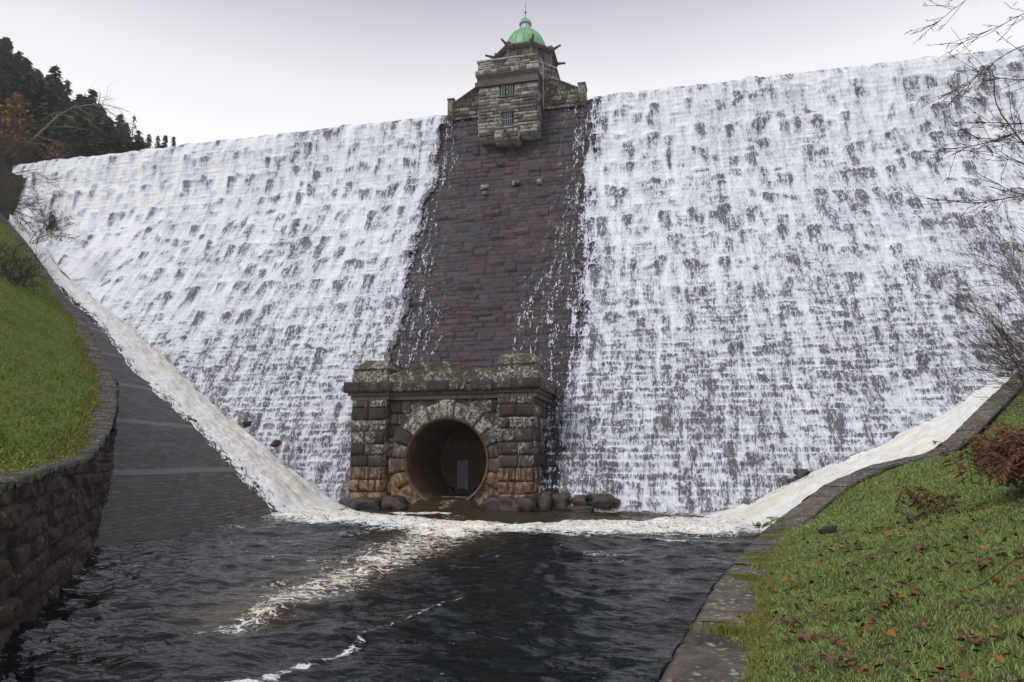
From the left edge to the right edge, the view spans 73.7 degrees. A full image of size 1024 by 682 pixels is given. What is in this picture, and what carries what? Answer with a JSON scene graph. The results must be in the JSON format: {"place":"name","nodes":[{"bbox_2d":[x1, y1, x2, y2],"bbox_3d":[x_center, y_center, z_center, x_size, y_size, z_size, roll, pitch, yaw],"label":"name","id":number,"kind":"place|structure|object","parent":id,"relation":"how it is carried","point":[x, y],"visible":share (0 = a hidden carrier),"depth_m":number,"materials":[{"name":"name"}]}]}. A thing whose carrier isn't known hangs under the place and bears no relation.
{"place":"outdoors","nodes":[
{"label":"outdoors","id":0,"kind":"place"},
{"bbox_2d":[0,155,25,221],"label":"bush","id":1,"kind":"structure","parent":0,"point":[6,167],"depth_m":75.61,"materials":[{"name":"black plant"}]},
{"bbox_2d":[0,136,36,168],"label":"bare shrub","id":2,"kind":"object","parent":1,"relation":"on","point":[10,159],"visible":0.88,"depth_m":77.23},
{"bbox_2d":[0,91,42,160],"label":"larch tree","id":3,"kind":"object","parent":1,"relation":"on","point":[15,97],"visible":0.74,"depth_m":83.53,"materials":[{"name":"plant"}]},
{"bbox_2d":[0,102,84,163],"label":"bare shrub","id":4,"kind":"object","parent":1,"relation":"on","point":[28,150],"visible":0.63,"depth_m":80.25,"materials":[{"name":"brown plant"}]},
{"bbox_2d":[40,140,62,160],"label":"larch tree","id":5,"kind":"object","parent":1,"relation":"on","point":[51,151],"visible":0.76,"depth_m":81.06,"materials":[{"name":"brown plant"}]},
{"bbox_2d":[0,220,103,492],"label":"lawn","id":6,"kind":"structure","parent":0,"point":[46,424],"depth_m":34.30,"materials":[{"name":"green plant"}]},
{"bbox_2d":[0,187,55,239],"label":"bare tree","id":7,"kind":"object","parent":6,"relation":"on","point":[21,209],"visible":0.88,"depth_m":67.48,"materials":[{"name":"plant"}]},
{"bbox_2d":[0,240,59,294],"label":"bare shrub","id":8,"kind":"object","parent":6,"relation":"on","point":[22,265],"visible":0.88,"depth_m":46.28,"materials":[{"name":"green plant"}]},
{"bbox_2d":[0,162,64,228],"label":"bare tree","id":9,"kind":"object","parent":6,"relation":"on","point":[31,186],"visible":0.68,"depth_m":70.49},
{"bbox_2d":[0,213,118,654],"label":"retaining wall","id":10,"kind":"structure","parent":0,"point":[49,527],"depth_m":16.13,"materials":[{"name":"stone"}]},
{"bbox_2d":[12,201,79,245],"bbox_3d":[-42.001,-10.731,62.800,5.209,4.506,6.229,-2,-10,13],"label":"shrub","id":11,"kind":"object","parent":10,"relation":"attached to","point":[56,228],"visible":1,"depth_m":62.29,"materials":[{"name":"brown plant"}]},
{"bbox_2d":[45,269,285,546],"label":"paved slope","id":12,"kind":"structure","parent":0,"point":[174,475],"depth_m":33.19,"materials":[{"name":"stone"}]},
{"bbox_2d":[9,215,354,513],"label":"stream","id":13,"kind":"structure","parent":0,"point":[288,488],"depth_m":44.77,"materials":[{"name":"liquid"}]},
{"bbox_2d":[8,115,464,502],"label":"waterfall","id":14,"kind":"structure","parent":0,"point":[259,282],"depth_m":61.67,"materials":[{"name":"liquid"}]},
{"bbox_2d":[242,421,251,425],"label":"boulder","id":15,"kind":"object","parent":14,"relation":"on","point":[246,423],"visible":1,"depth_m":47.43,"materials":[{"name":"grey stone"}]},
{"bbox_2d":[270,439,280,446],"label":"boulder","id":16,"kind":"object","parent":14,"relation":"in","point":[275,443],"visible":1,"depth_m":45.64,"materials":[{"name":"grey stone"}]},
{"bbox_2d":[0,494,774,681],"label":"pool water","id":17,"kind":"structure","parent":0,"point":[457,588],"depth_m":13.87,"materials":[{"name":"black liquid"}]},
{"bbox_2d":[338,498,352,508],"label":"boulder","id":18,"kind":"object","parent":17,"relation":"in","point":[344,502],"visible":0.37,"depth_m":40.53,"materials":[{"name":"grey stone"}]},
{"bbox_2d":[349,497,380,510],"bbox_3d":[-8.656,9.787,40.511,2.156,1.005,1.159,-2,-10,13],"label":"boulder","id":19,"kind":"object","parent":17,"relation":"in","point":[369,503],"visible":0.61,"depth_m":40.12,"materials":[{"name":"grey stone"}]},
{"bbox_2d":[380,495,407,511],"bbox_3d":[-7.011,9.716,40.516,1.852,1.170,1.195,-2,-10,13],"label":"boulder","id":20,"kind":"object","parent":17,"relation":"in","point":[395,502],"visible":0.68,"depth_m":40.12,"materials":[{"name":"grey stone"}]},
{"bbox_2d":[480,495,500,510],"bbox_3d":[-0.968,9.475,39.156,1.662,1.237,1.114,-2,-10,13],"label":"boulder","id":21,"kind":"object","parent":17,"relation":"in","point":[491,502],"visible":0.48,"depth_m":38.82,"materials":[{"name":"grey stone"}]},
{"bbox_2d":[497,496,520,511],"bbox_3d":[-0.149,9.406,38.788,1.502,1.164,1.242,-2,-10,13],"label":"boulder","id":22,"kind":"object","parent":17,"relation":"in","point":[508,503],"visible":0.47,"depth_m":38.33,"materials":[{"name":"grey stone"}]},
{"bbox_2d":[516,495,536,511],"bbox_3d":[0.795,9.338,38.521,1.349,1.244,1.207,-2,-10,13],"label":"boulder","id":23,"kind":"object","parent":17,"relation":"in","point":[526,503],"visible":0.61,"depth_m":38.12,"materials":[{"name":"grey stone"}]},
{"bbox_2d":[538,491,552,511],"bbox_3d":[1.880,9.368,38.939,0.881,1.607,1.136,-2,-10,13],"label":"boulder","id":24,"kind":"object","parent":17,"relation":"in","point":[545,503],"visible":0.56,"depth_m":38.62,"materials":[{"name":"grey stone"}]},
{"bbox_2d":[551,492,570,511],"bbox_3d":[2.780,9.249,39.084,1.127,1.152,1.077,-2,-10,13],"label":"boulder","id":25,"kind":"object","parent":17,"relation":"in","point":[560,501],"visible":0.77,"depth_m":38.73,"materials":[{"name":"grey stone"}]},
{"bbox_2d":[572,495,588,505],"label":"boulder","id":26,"kind":"object","parent":17,"relation":"in","point":[579,500],"visible":0.68,"depth_m":38.52,"materials":[{"name":"grey stone"}]},
{"bbox_2d":[566,506,594,511],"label":"boulder","id":27,"kind":"object","parent":17,"relation":"in","point":[581,508],"visible":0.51,"depth_m":37.66,"materials":[{"name":"grey stone"}]},
{"bbox_2d":[587,493,620,509],"bbox_3d":[5.155,9.059,38.590,1.994,0.909,1.209,-2,-10,13],"label":"boulder","id":28,"kind":"object","parent":17,"relation":"in","point":[608,501],"visible":1,"depth_m":38.20,"materials":[{"name":"grey stone"}]},
{"bbox_2d":[0,0,1023,147],"label":"sky","id":29,"kind":"structure","parent":0,"point":[190,71],"materials":[{"name":"white"}]},
{"bbox_2d":[347,98,998,498],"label":"dam","id":30,"kind":"structure","parent":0,"point":[491,244],"depth_m":55.30,"materials":[{"name":"stone"}]},
{"bbox_2d":[343,353,555,507],"bbox_3d":[-3.593,6.177,43.613,12.409,9.780,7.026,-2,-10,13],"label":"outlet portal","id":31,"kind":"object","parent":30,"relation":"attached to","point":[438,429],"visible":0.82,"depth_m":41.24,"materials":[{"name":"stone"}]},
{"bbox_2d":[457,461,467,488],"bbox_3d":[-3.339,9.092,46.321,0.720,1.900,0.130,-2,-10,13],"label":"door","id":32,"kind":"structure","parent":31,"relation":"in","point":[462,478],"depth_m":46.30,"materials":[{"name":"metal"}]},
{"bbox_2d":[447,4,587,148],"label":"valve tower","id":33,"kind":"structure","parent":30,"relation":"on","point":[519,84],"depth_m":62.79,"materials":[{"name":"stone"}]},
{"bbox_2d":[498,84,506,98],"bbox_3d":[-0.811,-22.948,62.570,0.830,1.410,0.270,-2,-10,13],"label":"window","id":34,"kind":"structure","parent":33,"relation":"in","point":[503,86],"depth_m":62.55,"materials":[{"name":"glass"}]},
{"bbox_2d":[501,109,513,125],"bbox_3d":[-0.397,-20.232,61.994,1.260,1.580,0.270,-2,-10,13],"label":"window","id":35,"kind":"structure","parent":33,"relation":"in","point":[507,119],"depth_m":61.99,"materials":[{"name":"glass"}]},
{"bbox_2d":[506,83,515,96],"bbox_3d":[-0.100,-22.977,62.408,0.830,1.410,0.270,-2,-10,13],"label":"window","id":36,"kind":"structure","parent":33,"relation":"in","point":[511,85],"depth_m":62.40,"materials":[{"name":"glass"}]},
{"bbox_2d":[516,49,522,55],"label":"window","id":37,"kind":"structure","parent":33,"relation":"in","point":[518,52],"depth_m":67.52,"materials":[{"name":"glass"}]},
{"bbox_2d":[538,51,544,60],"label":"window","id":38,"kind":"structure","parent":33,"relation":"in","point":[542,55],"depth_m":67.88,"materials":[{"name":"glass"}]},
{"bbox_2d":[511,46,1023,514],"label":"waterfall","id":39,"kind":"structure","parent":30,"relation":"on","point":[761,317],"depth_m":47.25,"materials":[{"name":"liquid"}]},
{"bbox_2d":[700,377,1017,530],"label":"stream","id":40,"kind":"structure","parent":0,"point":[782,500],"depth_m":34.55,"materials":[{"name":"liquid"}]},
{"bbox_2d":[788,478,800,484],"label":"boulder","id":41,"kind":"object","parent":40,"relation":"in","point":[790,480],"visible":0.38,"depth_m":36.86,"materials":[{"name":"grey stone"}]},
{"bbox_2d":[793,469,809,478],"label":"boulder","id":42,"kind":"object","parent":40,"relation":"in","point":[800,473],"visible":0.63,"depth_m":37.06,"materials":[{"name":"grey stone"}]},
{"bbox_2d":[742,392,1023,681],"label":"grass bank","id":43,"kind":"structure","parent":0,"point":[900,638],"depth_m":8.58,"materials":[{"name":"green plant"}]},
{"bbox_2d":[712,496,835,681],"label":"edge grass","id":44,"kind":"structure","parent":43,"relation":"on","point":[756,658],"depth_m":9.88,"materials":[{"name":"green plant"}]},
{"bbox_2d":[818,525,838,534],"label":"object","id":45,"kind":"object","parent":43,"relation":"on","point":[825,530],"visible":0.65,"depth_m":18.80,"materials":[{"name":"stone"}]},
{"bbox_2d":[656,368,1023,681],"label":"retaining wall","id":46,"kind":"structure","parent":43,"relation":"on","point":[709,658],"depth_m":12.53,"materials":[{"name":"stone"}]},
{"bbox_2d":[689,617,771,636],"bbox_3d":[2.928,3.837,9.166,1.070,0.186,0.452,-2,-10,13],"label":"grass tuft","id":47,"kind":"object","parent":46,"relation":"on","point":[719,628],"visible":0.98,"depth_m":9.15,"materials":[{"name":"green plant"}]},
{"bbox_2d":[731,574,775,581],"bbox_3d":[4.794,4.721,13.655,0.889,0.100,0.769,-6,-12,31],"label":"moss","id":48,"kind":"object","parent":46,"relation":"on","point":[742,576],"visible":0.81,"depth_m":13.64,"materials":[{"name":"green plant"}]},
{"bbox_2d":[728,552,784,555],"bbox_3d":[6.073,5.311,17.015,1.349,0.089,0.664,-2,-10,13],"label":"moss","id":49,"kind":"object","parent":46,"relation":"on","point":[750,554],"visible":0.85,"depth_m":16.99,"materials":[{"name":"green plant"}]},
{"bbox_2d":[752,521,768,530],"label":"seedling","id":50,"kind":"object","parent":46,"relation":"on","point":[758,523],"visible":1,"depth_m":22.53,"materials":[{"name":"green plant"}]},
{"bbox_2d":[741,557,788,562],"bbox_3d":[5.923,5.123,16.041,1.077,0.122,0.876,-5,-11,25],"label":"moss","id":51,"kind":"object","parent":46,"relation":"on","point":[757,559],"visible":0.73,"depth_m":15.99,"materials":[{"name":"green plant"}]},
{"bbox_2d":[756,535,778,539],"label":"moss","id":52,"kind":"object","parent":46,"relation":"on","point":[771,537],"visible":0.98,"depth_m":20.63,"materials":[{"name":"green plant"}]},
{"bbox_2d":[761,516,796,533],"bbox_3d":[9.144,6.208,22.998,1.327,0.384,3.186,-2,-10,13],"label":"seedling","id":53,"kind":"object","parent":46,"relation":"on","point":[778,529],"visible":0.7,"depth_m":23.61,"materials":[{"name":"green plant"}]},
{"bbox_2d":[698,478,1023,681],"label":"leaf litter","id":54,"kind":"object","parent":43,"relation":"on","point":[938,667],"visible":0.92,"depth_m":8.60,"materials":[{"name":"brown plant"}]},
{"bbox_2d":[894,484,961,515],"bbox_3d":[9.488,3.622,15.425,1.280,0.731,1.484,4,-11,-19],"label":"bracken","id":55,"kind":"object","parent":43,"relation":"on","point":[909,493],"visible":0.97,"depth_m":15.58,"materials":[{"name":"plant"}]},
{"bbox_2d":[896,0,1023,218],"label":"overhanging tree","id":56,"kind":"object","parent":43,"relation":"on","point":[1004,136],"visible":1,"depth_m":8.23,"materials":[{"name":"plant"}]},
{"bbox_2d":[958,672,973,679],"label":"fallen leaf","id":57,"kind":"object","parent":43,"relation":"on","point":[964,675],"visible":1,"depth_m":5.31,"materials":[{"name":"brown plant"}]},
{"bbox_2d":[920,153,1023,427],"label":"bare shrub","id":58,"kind":"object","parent":43,"relation":"on","point":[1002,333],"visible":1,"depth_m":15.34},
{"bbox_2d":[932,425,1023,488],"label":"bracken","id":59,"kind":"object","parent":43,"relation":"on","point":[1009,463],"visible":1,"depth_m":13.02,"materials":[{"name":"brown plant"}]},
{"bbox_2d":[963,437,1004,463],"bbox_3d":[14.623,3.288,20.393,2.364,0.864,1.776,6,-12,-31],"label":"bracken","id":60,"kind":"object","parent":43,"relation":"on","point":[975,447],"visible":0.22,"depth_m":20.61,"materials":[{"name":"brown plant"}]},
{"bbox_2d":[958,555,1023,591],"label":"fallen twig","id":61,"kind":"object","parent":43,"relation":"on","point":[999,571],"visible":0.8,"depth_m":8.20,"materials":[{"name":"brown wood"}]},
{"bbox_2d":[982,420,1023,441],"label":"bracken","id":62,"kind":"object","parent":43,"relation":"on","point":[1001,428],"visible":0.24,"depth_m":17.46,"materials":[{"name":"brown plant"}]},
{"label":"hill","id":63,"kind":"structure","parent":0,"visible":0},
{"bbox_2d":[0,44,5,98],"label":"conifer","id":64,"kind":"object","parent":63,"relation":"on","point":[1,71],"visible":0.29,"depth_m":104.92,"materials":[{"name":"green plant"}]},
{"bbox_2d":[0,48,11,100],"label":"conifer","id":65,"kind":"object","parent":63,"relation":"on","point":[5,56],"visible":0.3,"depth_m":107.46,"materials":[{"name":"green plant"}]},
{"bbox_2d":[0,37,12,65],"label":"conifer","id":66,"kind":"object","parent":63,"relation":"on","point":[4,41],"visible":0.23,"depth_m":119.63,"materials":[{"name":"green plant"}]},
{"bbox_2d":[0,83,17,137],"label":"conifer","id":67,"kind":"object","parent":63,"relation":"on","point":[6,103],"visible":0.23,"depth_m":97.60,"materials":[{"name":"green plant"}]},
{"bbox_2d":[0,65,19,139],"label":"conifer","id":68,"kind":"object","parent":63,"relation":"on","point":[10,75],"visible":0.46,"depth_m":97.86,"materials":[{"name":"green plant"}]},
{"bbox_2d":[2,36,17,77],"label":"conifer","id":69,"kind":"object","parent":63,"relation":"on","point":[11,47],"visible":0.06,"depth_m":122.32,"materials":[{"name":"green plant"}]},
{"bbox_2d":[13,51,24,62],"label":"conifer","id":70,"kind":"object","parent":63,"relation":"on","point":[18,55],"visible":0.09,"depth_m":129.18,"materials":[{"name":"green plant"}]},
{"bbox_2d":[1,72,39,161],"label":"conifer","id":71,"kind":"object","parent":63,"relation":"on","point":[27,86],"visible":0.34,"depth_m":92.71,"materials":[{"name":"green plant"}]},
{"bbox_2d":[15,62,28,83],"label":"conifer","id":72,"kind":"object","parent":63,"relation":"on","point":[20,68],"visible":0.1,"depth_m":125.24,"materials":[{"name":"green plant"}]},
{"bbox_2d":[5,75,48,160],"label":"conifer","id":73,"kind":"object","parent":63,"relation":"on","point":[40,88],"visible":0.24,"depth_m":94.15,"materials":[{"name":"green plant"}]},
{"bbox_2d":[18,57,35,89],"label":"conifer","id":74,"kind":"object","parent":63,"relation":"on","point":[28,63],"visible":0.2,"depth_m":125.50,"materials":[{"name":"green plant"}]},
{"bbox_2d":[23,70,37,93],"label":"conifer","id":75,"kind":"object","parent":63,"relation":"on","point":[32,72],"visible":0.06,"depth_m":105.19,"materials":[{"name":"green plant"}]},
{"bbox_2d":[33,68,43,76],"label":"conifer","id":76,"kind":"object","parent":63,"relation":"on","point":[39,72],"visible":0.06,"depth_m":141.78,"materials":[{"name":"green plant"}]},
{"bbox_2d":[37,140,51,161],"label":"conifer","id":77,"kind":"object","parent":63,"relation":"on","point":[45,150],"visible":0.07,"depth_m":92.11,"materials":[{"name":"green plant"}]},
{"bbox_2d":[23,79,67,162],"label":"conifer","id":78,"kind":"object","parent":63,"relation":"on","point":[51,88],"visible":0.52,"depth_m":92.86,"materials":[{"name":"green plant"}]},
{"bbox_2d":[29,99,67,153],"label":"conifer","id":79,"kind":"object","parent":63,"relation":"on","point":[54,122],"depth_m":96.77,"materials":[{"name":"green plant"}]},
{"bbox_2d":[43,64,72,140],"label":"conifer","id":80,"kind":"object","parent":63,"relation":"on","point":[52,70],"visible":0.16,"depth_m":121.01,"materials":[{"name":"green plant"}]},
{"bbox_2d":[56,99,68,148],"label":"conifer","id":81,"kind":"object","parent":63,"relation":"on","point":[61,104],"visible":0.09,"depth_m":112.40,"materials":[{"name":"green plant"}]},
{"bbox_2d":[58,91,73,148],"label":"conifer","id":82,"kind":"object","parent":63,"relation":"on","point":[63,96],"visible":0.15,"depth_m":117.81,"materials":[{"name":"green plant"}]},
{"bbox_2d":[62,79,73,104],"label":"conifer","id":83,"kind":"object","parent":63,"relation":"on","point":[67,84],"visible":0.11,"depth_m":129.25,"materials":[{"name":"green plant"}]},
{"bbox_2d":[65,103,73,119],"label":"conifer","id":84,"kind":"object","parent":63,"relation":"on","point":[70,112],"visible":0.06,"depth_m":126.25,"materials":[{"name":"green plant"}]},
{"bbox_2d":[11,78,133,162],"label":"birch tree","id":85,"kind":"object","parent":63,"relation":"on","point":[55,118],"visible":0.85,"depth_m":80.89,"materials":[{"name":"brown plant"}]},
{"bbox_2d":[65,103,80,141],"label":"conifer","id":86,"kind":"object","parent":63,"relation":"on","point":[75,110],"visible":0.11,"depth_m":121.36,"materials":[{"name":"green plant"}]},
{"bbox_2d":[61,95,90,158],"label":"conifer","id":87,"kind":"object","parent":63,"relation":"on","point":[82,120],"visible":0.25,"depth_m":93.42,"materials":[{"name":"green plant"}]},
{"bbox_2d":[64,122,92,157],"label":"conifer","id":88,"kind":"object","parent":63,"relation":"on","point":[81,133],"visible":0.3,"depth_m":89.02,"materials":[{"name":"green plant"}]},
{"bbox_2d":[74,94,82,103],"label":"conifer","id":89,"kind":"object","parent":63,"relation":"on","point":[77,97],"visible":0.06,"depth_m":134.02,"materials":[{"name":"green plant"}]},
{"bbox_2d":[81,113,104,155],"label":"conifer","id":90,"kind":"object","parent":63,"relation":"on","point":[92,139],"visible":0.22,"depth_m":92.97,"materials":[{"name":"green plant"}]},
{"bbox_2d":[87,88,98,114],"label":"conifer","id":91,"kind":"object","parent":63,"relation":"on","point":[93,94],"visible":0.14,"depth_m":132.60,"materials":[{"name":"green plant"}]},
{"bbox_2d":[87,116,98,153],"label":"conifer","id":92,"kind":"object","parent":63,"relation":"on","point":[91,128],"visible":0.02,"depth_m":104.07,"materials":[{"name":"green plant"}]},
{"bbox_2d":[90,105,106,136],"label":"conifer","id":93,"kind":"object","parent":63,"relation":"on","point":[100,115],"visible":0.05,"depth_m":113.14,"materials":[{"name":"green plant"}]},
{"bbox_2d":[83,116,119,156],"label":"conifer","id":94,"kind":"object","parent":63,"relation":"on","point":[105,126],"visible":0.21,"depth_m":90.23,"materials":[{"name":"green plant"}]},
{"bbox_2d":[105,132,127,153],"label":"conifer","id":95,"kind":"object","parent":63,"relation":"on","point":[119,146],"visible":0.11,"depth_m":89.07,"materials":[{"name":"green plant"}]},
{"bbox_2d":[113,114,129,138],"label":"conifer","id":96,"kind":"object","parent":63,"relation":"on","point":[120,116],"visible":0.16,"depth_m":133.84,"materials":[{"name":"green plant"}]},
{"bbox_2d":[117,125,129,144],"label":"conifer","id":97,"kind":"object","parent":63,"relation":"on","point":[122,132],"visible":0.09,"depth_m":133.31,"materials":[{"name":"green plant"}]},
{"bbox_2d":[125,138,134,151],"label":"conifer","id":98,"kind":"object","parent":63,"relation":"on","point":[129,145],"visible":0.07,"depth_m":100.22,"materials":[{"name":"green plant"}]},
{"bbox_2d":[128,114,138,139],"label":"conifer","id":99,"kind":"object","parent":63,"relation":"on","point":[133,124],"visible":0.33,"depth_m":139.49,"materials":[{"name":"green plant"}]},
{"bbox_2d":[132,140,143,150],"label":"conifer","id":100,"kind":"object","parent":63,"relation":"on","point":[137,141],"visible":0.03,"depth_m":100.76,"materials":[{"name":"green plant"}]},
{"bbox_2d":[133,129,143,140],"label":"conifer","id":101,"kind":"object","parent":63,"relation":"on","point":[139,137],"visible":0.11,"depth_m":139.88,"materials":[{"name":"green plant"}]},
{"bbox_2d":[135,141,145,150],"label":"conifer","id":102,"kind":"object","parent":63,"relation":"on","point":[139,146],"visible":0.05,"depth_m":97.61,"materials":[{"name":"green plant"}]},
{"bbox_2d":[145,133,152,147],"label":"conifer","id":103,"kind":"object","parent":63,"relation":"on","point":[149,140],"visible":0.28,"depth_m":139.13,"materials":[{"name":"green plant"}]},
{"bbox_2d":[155,136,160,147],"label":"conifer","id":104,"kind":"object","parent":63,"relation":"on","point":[157,143],"visible":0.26,"depth_m":138.61,"materials":[{"name":"green plant"}]},
{"bbox_2d":[159,135,167,146],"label":"conifer","id":105,"kind":"object","parent":63,"relation":"on","point":[165,138],"visible":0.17,"depth_m":138.11,"materials":[{"name":"green plant"}]},
{"bbox_2d":[171,136,175,146],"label":"conifer","id":106,"kind":"object","parent":63,"relation":"on","point":[173,142],"visible":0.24,"depth_m":140.18,"materials":[{"name":"green plant"}]}
]}

